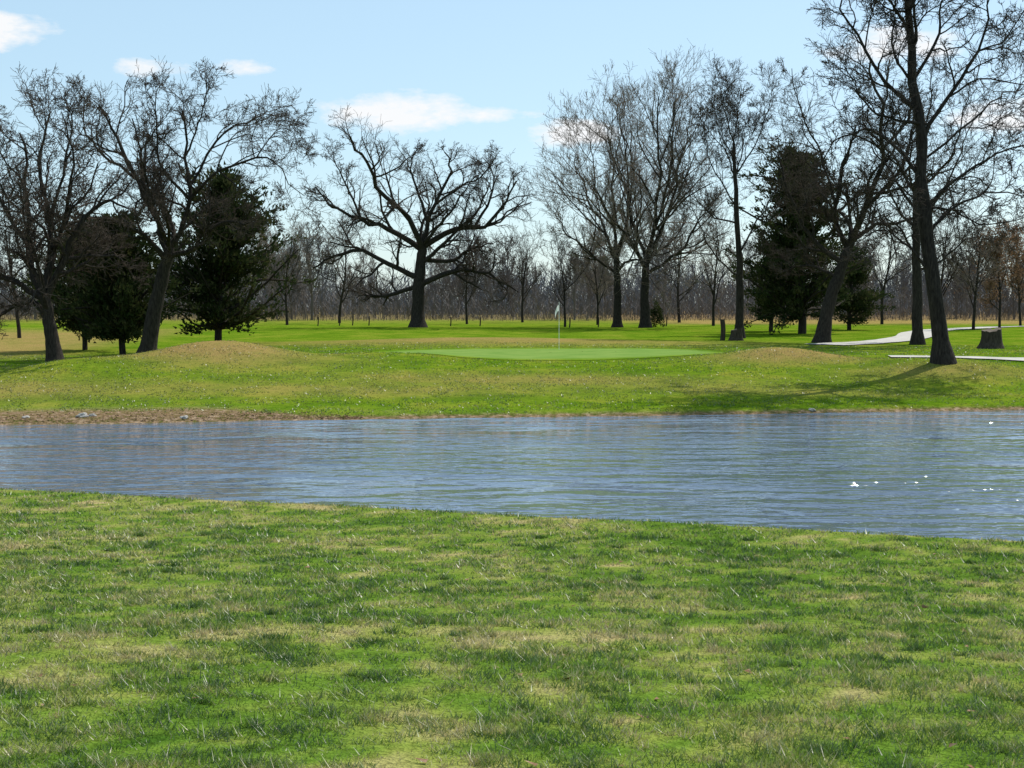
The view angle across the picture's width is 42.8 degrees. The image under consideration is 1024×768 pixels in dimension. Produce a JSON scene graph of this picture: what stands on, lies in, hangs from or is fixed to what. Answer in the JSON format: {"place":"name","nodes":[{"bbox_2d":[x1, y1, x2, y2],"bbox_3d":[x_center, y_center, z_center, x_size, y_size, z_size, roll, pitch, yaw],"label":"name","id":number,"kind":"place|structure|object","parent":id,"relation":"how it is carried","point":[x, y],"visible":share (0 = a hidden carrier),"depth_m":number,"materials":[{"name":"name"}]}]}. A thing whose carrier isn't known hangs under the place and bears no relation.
{"place":"outdoors","nodes":[
{"label":"outdoors","id":0,"kind":"place"},
{"bbox_2d":[0,308,1023,767],"bbox_3d":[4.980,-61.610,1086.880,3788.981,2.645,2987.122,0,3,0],"label":"ground","id":1,"kind":"structure","parent":0,"point":[388,332],"depth_m":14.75,"materials":[{"name":"green plant"}]},
{"bbox_2d":[0,183,42,337],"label":"bare tree","id":2,"kind":"object","parent":1,"relation":"on","point":[13,294],"visible":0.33,"depth_m":79.49,"materials":[{"name":"brown plant"}]},
{"bbox_2d":[0,61,157,361],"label":"bare oak tree","id":3,"kind":"object","parent":1,"relation":"on","point":[48,205],"visible":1,"depth_m":45.83,"materials":[{"name":"brown plant"}]},
{"bbox_2d":[9,226,151,349],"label":"cedar tree","id":4,"kind":"object","parent":1,"relation":"on","point":[68,325],"visible":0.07,"depth_m":67.04,"materials":[{"name":"green plant"}]},
{"bbox_2d":[75,412,88,417],"bbox_3d":[-11.195,0.843,34.062,0.339,0.208,0.298,0,3,-8],"label":"shore rock","id":5,"kind":"object","parent":1,"relation":"on","point":[82,415],"visible":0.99,"depth_m":33.95,"materials":[{"name":"grey stone"}]},
{"bbox_2d":[12,208,203,354],"bbox_3d":[-18.356,-4.709,60.030,8.351,7.119,6.977,0,3,0],"label":"cedar tree","id":6,"kind":"object","parent":1,"relation":"on","point":[120,316],"visible":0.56,"depth_m":59.10,"materials":[{"name":"green plant"}]},
{"bbox_2d":[47,55,333,353],"bbox_3d":[-13.938,-7.678,56.257,12.842,13.300,8.865,0,3,0],"label":"bare oak tree","id":7,"kind":"object","parent":1,"relation":"on","point":[153,195],"visible":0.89,"depth_m":56.06,"materials":[{"name":"brown plant"}]},
{"bbox_2d":[142,161,316,340],"bbox_3d":[-15.532,-6.588,65.944,10.528,9.446,11.785,0,3,0],"label":"cedar tree","id":8,"kind":"object","parent":1,"relation":"on","point":[229,266],"visible":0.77,"depth_m":64.96,"materials":[{"name":"green plant"}]},
{"bbox_2d":[246,200,285,308],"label":"bare tree","id":9,"kind":"object","parent":1,"relation":"on","point":[261,241],"visible":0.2,"depth_m":129.86,"materials":[{"name":"brown plant"}]},
{"bbox_2d":[254,211,313,324],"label":"bare tree","id":10,"kind":"object","parent":1,"relation":"on","point":[300,229],"visible":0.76,"depth_m":117.24,"materials":[{"name":"brown plant"}]},
{"bbox_2d":[305,199,378,322],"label":"bare tree","id":11,"kind":"object","parent":1,"relation":"on","point":[345,279],"visible":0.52,"depth_m":126.71,"materials":[{"name":"brown plant"}]},
{"bbox_2d":[296,104,544,327],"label":"bare oak tree","id":12,"kind":"object","parent":1,"relation":"on","point":[423,243],"visible":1,"depth_m":104.99,"materials":[{"name":"brown plant"}]},
{"bbox_2d":[451,234,506,323],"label":"bare tree","id":13,"kind":"object","parent":1,"relation":"on","point":[466,288],"visible":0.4,"depth_m":121.39,"materials":[{"name":"brown plant"}]},
{"bbox_2d":[0,208,1023,320],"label":"distant tree line","id":14,"kind":"object","parent":1,"relation":"on","point":[303,299],"visible":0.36,"depth_m":163.81,"materials":[{"name":"brown plant"}]},
{"bbox_2d":[0,346,1023,767],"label":"fallen leaves","id":15,"kind":"object","parent":1,"relation":"on","point":[346,540],"visible":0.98,"depth_m":33.99,"materials":[{"name":"brown plant"}]},
{"bbox_2d":[485,220,549,321],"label":"bare tree","id":16,"kind":"object","parent":1,"relation":"on","point":[520,252],"visible":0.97,"depth_m":131.55,"materials":[{"name":"brown plant"}]},
{"bbox_2d":[373,348,725,359],"bbox_3d":[1.649,-1.342,54.713,15.267,0.202,12.208,0,3,0],"label":"putting green","id":17,"kind":"object","parent":1,"relation":"on","point":[550,353],"visible":0.97,"depth_m":55.05,"materials":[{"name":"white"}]},
{"bbox_2d":[533,227,592,326],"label":"bare tree","id":18,"kind":"object","parent":1,"relation":"on","point":[560,262],"visible":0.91,"depth_m":107.53,"materials":[{"name":"brown plant"}]},
{"bbox_2d":[573,233,619,324],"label":"bare tree","id":19,"kind":"object","parent":1,"relation":"on","point":[595,287],"visible":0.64,"depth_m":117.70,"materials":[{"name":"brown plant"}]},
{"bbox_2d":[513,60,705,327],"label":"bare ash tree","id":20,"kind":"object","parent":1,"relation":"on","point":[615,251],"visible":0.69,"depth_m":105.62,"materials":[{"name":"brown plant"}]},
{"bbox_2d":[533,40,753,327],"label":"bare ash tree","id":21,"kind":"object","parent":1,"relation":"on","point":[645,321],"visible":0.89,"depth_m":101.25,"materials":[{"name":"brown plant"}]},
{"bbox_2d":[650,300,664,326],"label":"evergreen shrub","id":22,"kind":"object","parent":1,"relation":"on","point":[655,313],"visible":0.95,"depth_m":106.67,"materials":[{"name":"green plant"}]},
{"bbox_2d":[658,212,719,322],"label":"bare tree","id":23,"kind":"object","parent":1,"relation":"on","point":[678,302],"visible":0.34,"depth_m":129.55,"materials":[{"name":"brown plant"}]},
{"bbox_2d":[694,210,734,325],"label":"bare tree","id":24,"kind":"object","parent":1,"relation":"on","point":[716,270],"visible":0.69,"depth_m":111.49,"materials":[{"name":"brown plant"}]},
{"bbox_2d":[720,319,725,340],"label":"wooden post","id":25,"kind":"object","parent":1,"relation":"on","point":[723,330],"visible":0.92,"depth_m":71.85,"materials":[{"name":"brown wood"}]},
{"bbox_2d":[728,328,743,340],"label":"tree stump","id":26,"kind":"object","parent":1,"relation":"on","point":[736,335],"visible":0.88,"depth_m":71.68,"materials":[{"name":"brown wood"}]},
{"bbox_2d":[643,51,837,337],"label":"bare hickory tree","id":27,"kind":"object","parent":1,"relation":"on","point":[739,317],"visible":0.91,"depth_m":75.37,"materials":[{"name":"brown plant"}]},
{"bbox_2d":[729,236,793,330],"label":"cedar tree","id":28,"kind":"object","parent":1,"relation":"on","point":[761,304],"visible":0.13,"depth_m":91.72,"materials":[{"name":"green plant"}]},
{"bbox_2d":[745,209,836,322],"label":"bare tree","id":29,"kind":"object","parent":1,"relation":"on","point":[768,233],"depth_m":124.73,"materials":[{"name":"brown plant"}]},
{"bbox_2d":[718,133,871,334],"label":"cedar tree","id":30,"kind":"object","parent":1,"relation":"on","point":[795,294],"visible":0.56,"depth_m":84.11,"materials":[{"name":"green plant"}]},
{"bbox_2d":[735,27,977,342],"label":"bare oak tree","id":31,"kind":"object","parent":1,"relation":"on","point":[823,331],"visible":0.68,"depth_m":67.99,"materials":[{"name":"brown plant"}]},
{"bbox_2d":[832,246,896,329],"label":"cedar tree","id":32,"kind":"object","parent":1,"relation":"on","point":[860,301],"visible":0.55,"depth_m":94.22,"materials":[{"name":"green plant"}]},
{"bbox_2d":[860,207,940,323],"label":"bare tree","id":33,"kind":"object","parent":1,"relation":"on","point":[886,280],"visible":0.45,"depth_m":118.75,"materials":[{"name":"brown plant"}]},
{"bbox_2d":[795,0,1023,364],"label":"bare oak tree","id":34,"kind":"object","parent":1,"relation":"on","point":[942,352],"visible":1,"depth_m":45.34,"materials":[{"name":"brown plant"}]},
{"bbox_2d":[835,46,1021,344],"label":"bare oak tree","id":35,"kind":"object","parent":1,"relation":"on","point":[917,337],"visible":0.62,"depth_m":65.63,"materials":[{"name":"brown plant"}]},
{"bbox_2d":[911,197,987,295],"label":"bare tree","id":36,"kind":"object","parent":1,"relation":"on","point":[945,266],"visible":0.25,"depth_m":125.94,"materials":[{"name":"brown plant"}]},
{"bbox_2d":[940,198,1013,329],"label":"bare tree","id":37,"kind":"object","parent":1,"relation":"on","point":[968,279],"visible":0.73,"depth_m":95.53,"materials":[{"name":"brown plant"}]},
{"bbox_2d":[945,219,1022,327],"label":"brown leaved oak tree","id":38,"kind":"object","parent":1,"relation":"on","point":[991,283],"visible":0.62,"depth_m":99.37,"materials":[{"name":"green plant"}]},
{"bbox_2d":[976,328,1004,348],"bbox_3d":[22.008,-2.060,59.949,1.295,1.059,1.298,0,3,0],"label":"tree stump","id":39,"kind":"object","parent":1,"relation":"on","point":[991,338],"visible":0.89,"depth_m":59.64,"materials":[{"name":"brown wood"}]},
{"bbox_2d":[989,220,1023,325],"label":"brown leaved oak tree","id":40,"kind":"object","parent":1,"relation":"on","point":[1016,270],"visible":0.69,"depth_m":111.06,"materials":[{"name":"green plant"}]},
{"bbox_2d":[0,410,1023,541],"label":"pond water","id":41,"kind":"structure","parent":0,"point":[951,474],"depth_m":24.74,"materials":[{"name":"blue liquid"}]},
{"bbox_2d":[0,340,1023,415],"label":"grass","id":42,"kind":"structure","parent":0,"point":[600,370],"depth_m":42.84,"materials":[{"name":"green plant"}]},
{"bbox_2d":[0,0,1023,307],"label":"sky","id":43,"kind":"structure","parent":0,"point":[475,73],"materials":[{"name":"blue"}]},
{"bbox_2d":[810,326,1017,344],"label":"cart path","id":44,"kind":"structure","parent":0,"point":[902,336],"depth_m":74.53,"materials":[{"name":"concrete"}]},
{"bbox_2d":[888,355,1023,360],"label":"cart path","id":45,"kind":"structure","parent":0,"point":[1010,358],"depth_m":50.92,"materials":[{"name":"concrete"}]}
]}

